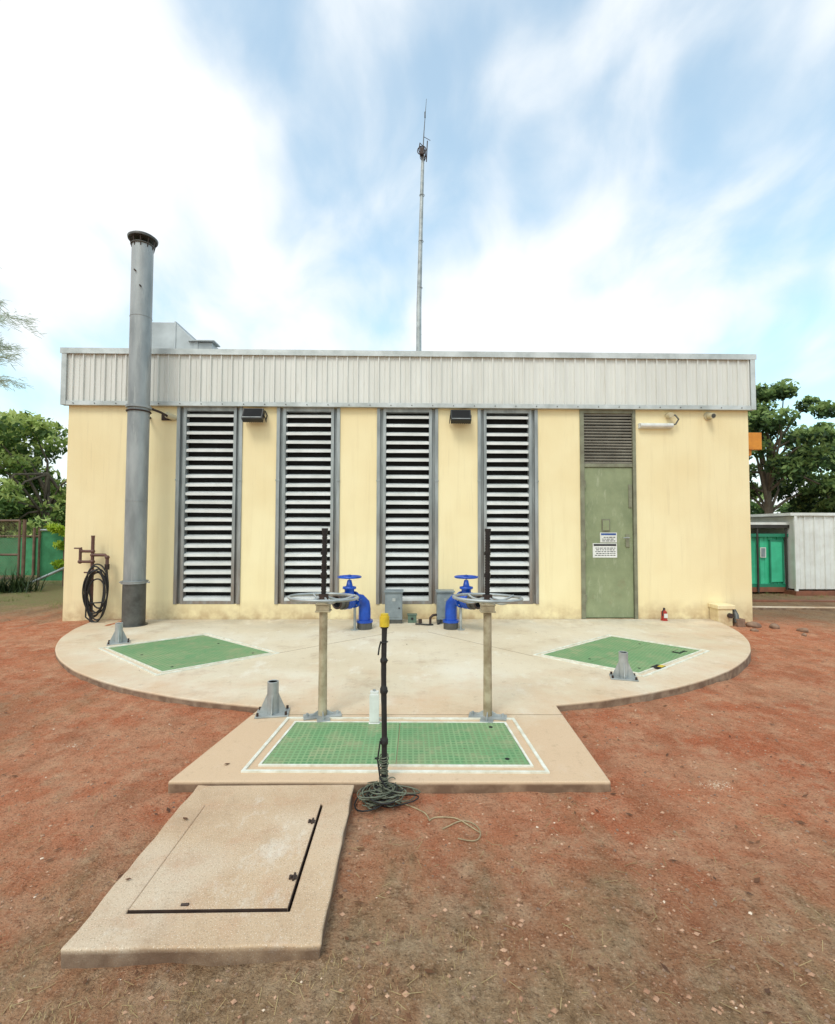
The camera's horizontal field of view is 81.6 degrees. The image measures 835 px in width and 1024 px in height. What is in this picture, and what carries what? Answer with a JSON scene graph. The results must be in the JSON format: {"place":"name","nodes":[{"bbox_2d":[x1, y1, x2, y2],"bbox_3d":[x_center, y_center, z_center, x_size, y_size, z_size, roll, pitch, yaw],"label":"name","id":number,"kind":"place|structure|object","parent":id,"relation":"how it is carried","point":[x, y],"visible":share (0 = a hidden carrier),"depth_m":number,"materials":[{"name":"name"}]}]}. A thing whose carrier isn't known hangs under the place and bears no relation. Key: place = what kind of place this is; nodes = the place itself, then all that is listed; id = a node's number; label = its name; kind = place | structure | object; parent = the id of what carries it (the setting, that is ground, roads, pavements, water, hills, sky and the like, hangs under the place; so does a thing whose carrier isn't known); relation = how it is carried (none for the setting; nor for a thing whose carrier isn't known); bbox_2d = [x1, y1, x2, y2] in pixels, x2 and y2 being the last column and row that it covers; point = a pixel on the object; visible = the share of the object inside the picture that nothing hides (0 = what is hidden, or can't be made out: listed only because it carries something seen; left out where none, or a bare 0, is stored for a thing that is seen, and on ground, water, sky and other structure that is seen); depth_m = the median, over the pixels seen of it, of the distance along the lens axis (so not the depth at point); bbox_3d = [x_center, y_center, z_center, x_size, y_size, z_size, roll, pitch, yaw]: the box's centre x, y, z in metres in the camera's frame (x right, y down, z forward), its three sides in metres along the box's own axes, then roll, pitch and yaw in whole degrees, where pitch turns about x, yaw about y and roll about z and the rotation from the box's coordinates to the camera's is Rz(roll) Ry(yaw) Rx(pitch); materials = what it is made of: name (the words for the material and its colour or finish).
{"place":"outdoors","nodes":[
{"label":"outdoors","id":0,"kind":"place"},
{"bbox_2d":[152,321,219,348],"bbox_3d":[-4.499,-3.120,9.565,1.330,0.935,0.970,0,-2,-1],"label":"rooftop air duct","id":1,"kind":"object","parent":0,"point":[174,335],"visible":0.34,"depth_m":9.14,"materials":[{"name":"grey metal"}]},
{"bbox_2d":[0,575,834,1023],"bbox_3d":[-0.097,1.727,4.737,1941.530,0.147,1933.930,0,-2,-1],"label":"ground","id":2,"kind":"structure","parent":0,"point":[142,759],"depth_m":2.26,"materials":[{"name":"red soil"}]},
{"bbox_2d":[0,519,26,580],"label":"gate","id":3,"kind":"structure","parent":2,"relation":"on","point":[19,545],"depth_m":12.37,"materials":[{"name":"metal"}]},
{"bbox_2d":[0,528,40,579],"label":"screened fence","id":4,"kind":"object","parent":2,"relation":"on","point":[31,555],"visible":0.17,"depth_m":14.23,"materials":[{"name":"green fabric"}]},
{"bbox_2d":[0,297,46,391],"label":"casuarina tree","id":5,"kind":"object","parent":2,"relation":"on","point":[9,347],"visible":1,"depth_m":9.47,"materials":[{"name":"green plant"}]},
{"bbox_2d":[0,515,60,537],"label":"hedge","id":6,"kind":"object","parent":2,"relation":"on","point":[37,523],"visible":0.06,"depth_m":16.51,"materials":[{"name":"green plant"}]},
{"bbox_2d":[0,566,61,592],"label":"strap leaf plant","id":7,"kind":"object","parent":2,"relation":"on","point":[19,585],"visible":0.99,"depth_m":11.47,"materials":[{"name":"green plant"}]},
{"bbox_2d":[0,409,67,537],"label":"broadleaf tree","id":8,"kind":"object","parent":2,"relation":"on","point":[11,506],"visible":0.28,"depth_m":19.27,"materials":[{"name":"green plant"}]},
{"bbox_2d":[0,411,67,537],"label":"broadleaf tree","id":9,"kind":"object","parent":2,"relation":"on","point":[48,447],"visible":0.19,"depth_m":20.99,"materials":[{"name":"green plant"}]},
{"bbox_2d":[32,527,64,586],"bbox_3d":[-9.305,1.224,12.483,1.380,1.650,0.665,0,-2,-1],"label":"site fence panel","id":10,"kind":"object","parent":2,"relation":"on","point":[48,551],"visible":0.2,"depth_m":12.77,"materials":[{"name":"green metal"}]},
{"bbox_2d":[44,522,64,569],"bbox_3d":[-9.337,0.890,12.590,0.629,1.274,0.596,-2,-3,38],"label":"yellow shrub","id":11,"kind":"object","parent":2,"relation":"on","point":[59,544],"visible":0.8,"depth_m":12.55,"materials":[{"name":"plant"}]},
{"bbox_2d":[74,536,109,622],"bbox_3d":[-5.338,1.111,7.911,0.637,1.450,0.199,0,-2,-1],"label":"wall tap standpipe","id":12,"kind":"object","parent":2,"relation":"on","point":[88,587],"depth_m":7.86,"materials":[{"name":"rubber"}]},
{"bbox_2d":[61,785,353,968],"bbox_3d":[-0.824,1.702,2.292,0.933,0.268,1.121,0,-2,-1],"label":"concrete manhole","id":13,"kind":"object","parent":2,"relation":"on","point":[217,874],"visible":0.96,"depth_m":2.04,"materials":[{"name":"concrete"}]},
{"bbox_2d":[377,613,388,787],"bbox_3d":[-0.202,1.159,2.872,0.074,1.100,0.074,0,-2,-1],"label":"marker post","id":14,"kind":"object","parent":2,"relation":"on","point":[382,762],"visible":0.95,"depth_m":2.87,"materials":[{"name":"black metal"}]},
{"bbox_2d":[0,492,798,519],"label":"tree line","id":15,"kind":"object","parent":2,"relation":"on","point":[755,508],"visible":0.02,"depth_m":46.21,"materials":[{"name":"green plant"}]},
{"bbox_2d":[55,619,750,793],"bbox_3d":[-0.114,1.859,5.518,10.365,0.302,5.310,0,-2,-1],"label":"concrete apron","id":16,"kind":"object","parent":2,"relation":"on","point":[434,670],"visible":0.66,"depth_m":4.87,"materials":[{"name":"beige concrete"}]},
{"bbox_2d":[107,622,129,644],"bbox_3d":[-3.949,1.600,6.399,0.260,0.264,0.180,1,-2,-30],"label":"davit socket","id":17,"kind":"object","parent":16,"relation":"on","point":[119,636],"visible":1,"depth_m":6.37,"materials":[{"name":"metal"}]},
{"bbox_2d":[119,230,176,627],"bbox_3d":[-4.416,-1.330,7.903,0.470,6.232,0.814,0,-2,15],"label":"exhaust flue","id":18,"kind":"object","parent":16,"relation":"on","point":[134,581],"visible":1,"depth_m":7.61,"materials":[{"name":"metal"}]},
{"bbox_2d":[98,633,279,675],"bbox_3d":[-2.851,1.725,5.990,1.923,0.031,1.357,-2,-3,40],"label":"floor access hatch","id":19,"kind":"object","parent":16,"relation":"on","point":[167,655],"visible":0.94,"depth_m":5.88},
{"bbox_2d":[254,679,289,718],"bbox_3d":[-1.181,1.514,3.954,0.260,0.264,0.180,1,-2,-10],"label":"davit socket","id":20,"kind":"object","parent":16,"relation":"on","point":[272,706],"visible":1,"depth_m":3.92,"materials":[{"name":"metal"}]},
{"bbox_2d":[287,528,358,722],"bbox_3d":[-0.763,0.889,3.925,0.574,1.514,0.574,0,-2,-1],"label":"handwheel pedestal","id":21,"kind":"object","parent":16,"relation":"on","point":[324,601],"visible":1,"depth_m":3.89,"materials":[{"name":"metal"}]},
{"bbox_2d":[332,574,372,630],"bbox_3d":[-0.970,1.352,7.242,0.359,0.840,0.680,-1,-3,36],"label":"gate valve","id":22,"kind":"object","parent":16,"relation":"on","point":[364,621],"visible":0.85,"depth_m":7.26,"materials":[{"name":"metal"}]},
{"bbox_2d":[384,589,402,623],"bbox_3d":[-0.386,1.542,7.855,0.310,0.535,0.333,0,-2,-1],"label":"electrical kiosk","id":23,"kind":"object","parent":16,"relation":"on","point":[393,603],"visible":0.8,"depth_m":7.78,"materials":[{"name":"metal"}]},
{"bbox_2d":[384,589,402,623],"bbox_3d":[-0.386,1.542,7.855,0.310,0.535,0.333,0,-2,-1],"label":"door and hood","id":24,"kind":"structure","parent":23,"relation":"in","point":[393,601],"depth_m":7.78,"materials":[{"name":"metal"}]},
{"bbox_2d":[241,717,549,773],"bbox_3d":[-0.146,1.635,3.424,1.910,0.031,0.910,0,-2,-1],"label":"floor grating","id":25,"kind":"object","parent":16,"relation":"on","point":[356,744],"visible":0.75,"depth_m":3.33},
{"bbox_2d":[369,689,379,723],"bbox_3d":[-0.335,1.511,3.760,0.085,0.262,0.060,0,-2,-1],"label":"white meter box","id":26,"kind":"object","parent":25,"relation":"on","point":[374,706],"visible":1,"depth_m":3.73,"materials":[{"name":"paint"}]},
{"bbox_2d":[407,613,416,622],"bbox_3d":[-0.087,1.732,7.897,0.160,0.135,0.145,0,-2,-1],"label":"junction box","id":27,"kind":"object","parent":16,"relation":"on","point":[411,617],"visible":1,"depth_m":7.84,"materials":[{"name":"green plastic"}]},
{"bbox_2d":[415,614,436,624],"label":"pipe stubs","id":28,"kind":"object","parent":16,"relation":"on","point":[421,623],"visible":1,"depth_m":7.73,"materials":[{"name":"metal"}]},
{"bbox_2d":[435,589,454,624],"bbox_3d":[0.449,1.545,7.871,0.300,0.535,0.333,0,-2,-1],"label":"electrical kiosk","id":29,"kind":"object","parent":16,"relation":"on","point":[443,596],"visible":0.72,"depth_m":7.79,"materials":[{"name":"metal"}]},
{"bbox_2d":[435,589,454,624],"bbox_3d":[0.449,1.545,7.871,0.300,0.535,0.333,0,-2,-1],"label":"door and hood","id":30,"kind":"structure","parent":29,"relation":"in","point":[442,598],"depth_m":7.79,"materials":[{"name":"metal"}]},
{"bbox_2d":[443,575,481,630],"bbox_3d":[0.683,1.358,7.274,0.359,0.840,0.680,2,-3,-39],"label":"gate valve","id":31,"kind":"object","parent":16,"relation":"on","point":[451,621],"visible":0.76,"depth_m":7.29,"materials":[{"name":"metal"}]},
{"bbox_2d":[452,529,522,722],"bbox_3d":[0.567,0.892,3.921,0.574,1.514,0.574,0,-2,-1],"label":"handwheel pedestal","id":32,"kind":"object","parent":16,"relation":"on","point":[486,601],"visible":1,"depth_m":3.89,"materials":[{"name":"metal"}]},
{"bbox_2d":[533,634,709,676],"bbox_3d":[2.521,1.737,5.933,1.862,0.031,1.292,2,-3,-40],"label":"floor access hatch","id":33,"kind":"object","parent":16,"relation":"on","point":[644,656],"visible":0.94,"depth_m":5.88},
{"bbox_2d":[651,649,684,668],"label":"hatch lift handles","id":34,"kind":"object","parent":33,"relation":"on","point":[678,651],"visible":1,"depth_m":5.35,"materials":[{"name":"yellow paint"}]},
{"bbox_2d":[609,651,638,681],"bbox_3d":[2.100,1.560,4.936,0.260,0.264,0.180,0,-2,16],"label":"davit socket","id":35,"kind":"object","parent":16,"relation":"on","point":[623,671],"visible":1,"depth_m":4.90,"materials":[{"name":"metal"}]},
{"bbox_2d":[661,608,667,620],"bbox_3d":[4.135,1.714,8.120,0.117,0.210,0.114,0,-2,-1],"label":"fire extinguisher","id":36,"kind":"object","parent":16,"relation":"on","point":[664,615],"visible":1,"depth_m":8.08,"materials":[{"name":"red paint"}]},
{"bbox_2d":[708,603,744,626],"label":"concrete pipe block","id":37,"kind":"structure","parent":16,"relation":"on","point":[726,614],"depth_m":8.04,"materials":[{"name":"concrete"}]},
{"bbox_2d":[62,406,752,621],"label":"walls","id":38,"kind":"structure","parent":2,"relation":"on","point":[693,519],"depth_m":8.28,"materials":[{"name":"yellow paint"}]},
{"bbox_2d":[173,406,242,603],"bbox_3d":[-3.543,-0.121,8.251,1.122,3.348,0.146,0,-2,-1],"label":"frame","id":39,"kind":"object","parent":38,"relation":"attached to","point":[181,506],"visible":0.96,"depth_m":8.21,"materials":[{"name":"grey metal"}]},
{"bbox_2d":[183,414,233,600],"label":"slats","id":40,"kind":"object","parent":39,"relation":"attached to","point":[208,562],"visible":0.91,"depth_m":8.22,"materials":[{"name":"metal"}]},
{"bbox_2d":[186,412,233,594],"bbox_3d":[-3.545,-0.118,8.338,0.800,3.348,0.010,0,-2,-1],"label":"insect screen","id":41,"kind":"object","parent":38,"relation":"attached to","point":[211,462],"visible":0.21,"depth_m":8.34,"materials":[{"name":"black metal"}]},
{"bbox_2d":[241,408,267,422],"bbox_3d":[-2.743,-1.630,8.142,0.383,0.259,0.269,0,-2,-1],"label":"flood light","id":42,"kind":"object","parent":38,"relation":"attached to","point":[251,415],"visible":1,"depth_m":8.06,"materials":[{"name":"black plastic"}]},
{"bbox_2d":[274,407,339,603],"bbox_3d":[-1.869,-0.116,8.283,1.092,3.348,0.146,0,-2,-1],"label":"frame","id":43,"kind":"object","parent":38,"relation":"attached to","point":[281,506],"visible":0.79,"depth_m":8.25,"materials":[{"name":"grey metal"}]},
{"bbox_2d":[284,414,330,600],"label":"slats","id":44,"kind":"object","parent":43,"relation":"attached to","point":[304,545],"visible":0.87,"depth_m":8.26,"materials":[{"name":"metal"}]},
{"bbox_2d":[286,413,330,594],"bbox_3d":[-1.871,-0.113,8.371,0.770,3.348,0.010,0,-2,-1],"label":"insect screen","id":45,"kind":"object","parent":38,"relation":"attached to","point":[308,454],"visible":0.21,"depth_m":8.38,"materials":[{"name":"black metal"}]},
{"bbox_2d":[186,427,527,586],"bbox_3d":[-0.089,-0.325,8.608,11.290,4.500,0.020,0,-2,-1],"label":"interior","id":46,"kind":"object","parent":38,"relation":"attached to","point":[286,525],"depth_m":8.56,"materials":[{"name":"black"}]},
{"bbox_2d":[386,414,428,595],"bbox_3d":[-0.176,-0.107,8.403,0.740,3.348,0.010,0,-2,-1],"label":"insect screen","id":47,"kind":"object","parent":38,"relation":"attached to","point":[406,463],"visible":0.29,"depth_m":8.40,"materials":[{"name":"black metal"}]},
{"bbox_2d":[376,408,438,603],"bbox_3d":[-0.174,-0.110,8.315,1.062,3.348,0.146,0,-2,-1],"label":"frame","id":48,"kind":"object","parent":38,"relation":"attached to","point":[381,509],"visible":0.88,"depth_m":8.28,"materials":[{"name":"grey metal"}]},
{"bbox_2d":[385,415,428,600],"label":"slats","id":49,"kind":"object","parent":48,"relation":"attached to","point":[409,563],"visible":0.97,"depth_m":8.29,"materials":[{"name":"metal"}]},
{"bbox_2d":[65,353,750,405],"bbox_3d":[-0.151,-2.112,12.158,11.890,0.860,7.780,0,-2,-1],"label":"fascia sheeting","id":50,"kind":"object","parent":38,"relation":"attached to","point":[360,379],"visible":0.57,"depth_m":8.30,"materials":[{"name":"grey metal"}]},
{"bbox_2d":[60,347,756,410],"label":"fascia trim","id":51,"kind":"structure","parent":38,"relation":"attached to","point":[64,351],"depth_m":8.26,"materials":[{"name":"grey metal"}]},
{"bbox_2d":[449,410,471,423],"bbox_3d":[0.737,-1.619,8.208,0.383,0.259,0.269,0,-2,-1],"label":"flood light","id":52,"kind":"object","parent":38,"relation":"attached to","point":[460,416],"visible":1,"depth_m":8.12,"materials":[{"name":"black plastic"}]},
{"bbox_2d":[486,414,527,594],"bbox_3d":[1.549,-0.101,8.436,0.730,3.348,0.010,0,-2,-1],"label":"insect screen","id":53,"kind":"object","parent":38,"relation":"attached to","point":[507,455],"visible":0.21,"depth_m":8.44,"materials":[{"name":"black metal"}]},
{"bbox_2d":[477,409,538,603],"bbox_3d":[1.550,-0.104,8.348,1.052,3.348,0.146,0,-2,-1],"label":"frame","id":54,"kind":"object","parent":38,"relation":"attached to","point":[532,506],"visible":0.77,"depth_m":8.32,"materials":[{"name":"grey metal"}]},
{"bbox_2d":[486,416,528,600],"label":"slats","id":55,"kind":"object","parent":54,"relation":"attached to","point":[509,554],"visible":0.83,"depth_m":8.32,"materials":[{"name":"metal"}]},
{"bbox_2d":[579,409,637,618],"bbox_3d":[3.285,0.026,8.377,0.970,3.598,0.145,0,-2,-1],"label":"frame","id":56,"kind":"object","parent":38,"relation":"attached to","point":[582,412],"visible":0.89,"depth_m":8.32,"materials":[{"name":"paint"}]},
{"bbox_2d":[584,414,631,463],"bbox_3d":[3.296,-1.276,8.417,0.845,0.883,0.065,0,-2,-1],"label":"vent","id":57,"kind":"object","parent":56,"relation":"attached to","point":[607,438],"visible":0.98,"depth_m":8.40,"materials":[{"name":"grey metal"}]},
{"bbox_2d":[584,481,631,601],"bbox_3d":[3.281,0.497,8.289,0.839,2.070,0.071,0,-2,-1],"label":"ironmongery","id":58,"kind":"object","parent":56,"relation":"attached to","point":[605,524],"visible":1,"depth_m":8.32,"materials":[{"name":"paint"}]},
{"bbox_2d":[584,467,633,617],"bbox_3d":[3.291,0.520,8.347,0.835,2.580,0.048,0,-2,-1],"label":"door","id":59,"kind":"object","parent":56,"relation":"attached to","point":[609,589],"visible":0.91,"depth_m":8.32,"materials":[{"name":"green paint"}]},
{"bbox_2d":[593,543,616,557],"bbox_3d":[3.219,0.661,8.311,0.420,0.245,0.010,0,-2,-1],"label":"safety sign","id":60,"kind":"object","parent":59,"relation":"attached to","point":[604,550],"visible":1,"depth_m":8.31,"materials":[{"name":"white plastic"}]},
{"bbox_2d":[600,533,616,541],"bbox_3d":[3.284,0.439,8.321,0.290,0.170,0.010,0,-2,-1],"label":"safety sign","id":61,"kind":"object","parent":59,"relation":"attached to","point":[608,537],"visible":1,"depth_m":8.32,"materials":[{"name":"white plastic"}]},
{"bbox_2d":[638,412,678,428],"bbox_3d":[4.163,-1.582,8.343,0.674,0.274,0.140,0,-2,-1],"label":"fluorescent wall light","id":62,"kind":"object","parent":38,"relation":"attached to","point":[657,425],"visible":1,"depth_m":8.31,"materials":[{"name":"white paint"}]},
{"bbox_2d":[704,412,715,419],"bbox_3d":[5.056,-1.670,8.347,0.148,0.153,0.181,0,-2,-1],"label":"wall vent pipe","id":63,"kind":"object","parent":38,"relation":"attached to","point":[708,415],"depth_m":8.33,"materials":[{"name":"beige plastic"}]},
{"bbox_2d":[748,433,761,455],"bbox_3d":[6.462,-1.252,10.231,1.455,0.810,0.300,0,-2,-1],"label":"monorail crane","id":64,"kind":"object","parent":38,"relation":"attached to","point":[755,441],"visible":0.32,"depth_m":10.10,"materials":[{"name":"metal"}]},
{"bbox_2d":[0,581,828,608],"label":"grass","id":65,"kind":"structure","parent":2,"relation":"on","point":[62,602],"depth_m":11.19,"materials":[{"name":"green plant"}]},
{"bbox_2d":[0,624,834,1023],"bbox_3d":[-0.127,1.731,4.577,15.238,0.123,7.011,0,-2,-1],"label":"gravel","id":66,"kind":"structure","parent":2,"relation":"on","point":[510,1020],"depth_m":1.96,"materials":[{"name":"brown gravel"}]},
{"bbox_2d":[354,777,480,841],"bbox_3d":[0.011,1.626,2.700,0.746,0.094,0.311,-1,-2,23],"label":"wire coil","id":67,"kind":"object","parent":2,"relation":"on","point":[389,795],"visible":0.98,"depth_m":2.73,"materials":[{"name":"green rubber"}]},
{"bbox_2d":[1,639,834,1023],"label":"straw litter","id":68,"kind":"object","parent":2,"relation":"on","point":[485,915],"visible":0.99,"depth_m":1.84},
{"bbox_2d":[2,631,833,1023],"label":"fallen leaves","id":69,"kind":"object","parent":2,"relation":"on","point":[354,1021],"visible":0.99,"depth_m":2.02,"materials":[{"name":"brown plant"}]},
{"bbox_2d":[745,621,761,627],"bbox_3d":[5.550,1.871,7.993,0.240,0.119,0.165,0,-2,-1],"label":"stone","id":70,"kind":"object","parent":2,"relation":"on","point":[753,624],"visible":0.8,"depth_m":7.95,"materials":[{"name":"brown stone"}]},
{"bbox_2d":[750,522,789,591],"bbox_3d":[7.913,1.162,13.246,2.540,1.720,2.750,0,-2,-1],"label":"green site container","id":71,"kind":"object","parent":2,"relation":"on","point":[767,562],"visible":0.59,"depth_m":11.97,"materials":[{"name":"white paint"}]},
{"bbox_2d":[760,540,783,582],"bbox_3d":[8.773,1.222,11.983,0.570,1.070,0.042,0,-2,-1],"label":"door and window","id":72,"kind":"structure","parent":71,"relation":"in","point":[776,557],"depth_m":11.98,"materials":[{"name":"green paint"}]},
{"bbox_2d":[769,623,779,628],"bbox_3d":[5.826,1.873,7.899,0.142,0.105,0.187,-1,-3,32],"label":"stone","id":73,"kind":"object","parent":2,"relation":"on","point":[774,626],"visible":0.82,"depth_m":7.84,"materials":[{"name":"brown stone"}]},
{"bbox_2d":[748,378,834,513],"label":"shade tree","id":74,"kind":"object","parent":2,"relation":"on","point":[801,457],"visible":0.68,"depth_m":28.84,"materials":[{"name":"green plant"}]},
{"bbox_2d":[750,513,834,595],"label":"white site cabin","id":75,"kind":"object","parent":2,"relation":"on","point":[811,551],"visible":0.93,"depth_m":11.76,"materials":[{"name":"white metal"}]},
{"bbox_2d":[752,599,834,610],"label":"ground kerb","id":76,"kind":"structure","parent":2,"relation":"on","point":[786,607],"depth_m":9.59,"materials":[{"name":"concrete"}]},
{"bbox_2d":[760,427,834,512],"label":"shade tree","id":77,"kind":"object","parent":2,"relation":"on","point":[812,505],"visible":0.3,"depth_m":31.76,"materials":[{"name":"green plant"}]},
{"bbox_2d":[796,628,808,632],"bbox_3d":[6.094,1.873,7.655,0.112,0.088,0.161,1,-2,-26],"label":"stone","id":78,"kind":"object","parent":2,"relation":"on","point":[805,630],"visible":0.88,"depth_m":7.62,"materials":[{"name":"brown stone"}]},
{"bbox_2d":[818,446,834,472],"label":"shade tree","id":79,"kind":"object","parent":2,"relation":"on","point":[830,460],"visible":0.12,"depth_m":35.51,"materials":[{"name":"green plant"}]},
{"bbox_2d":[0,0,834,512],"label":"sky","id":80,"kind":"structure","parent":0,"point":[601,176],"materials":[{"name":"white"}]},
{"bbox_2d":[416,99,428,350],"bbox_3d":[0.070,-5.727,10.227,0.391,6.220,0.316,0,-2,-1],"label":"antenna mast","id":81,"kind":"object","parent":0,"point":[422,151],"visible":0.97,"depth_m":10.18,"materials":[{"name":"metal"}]}
]}

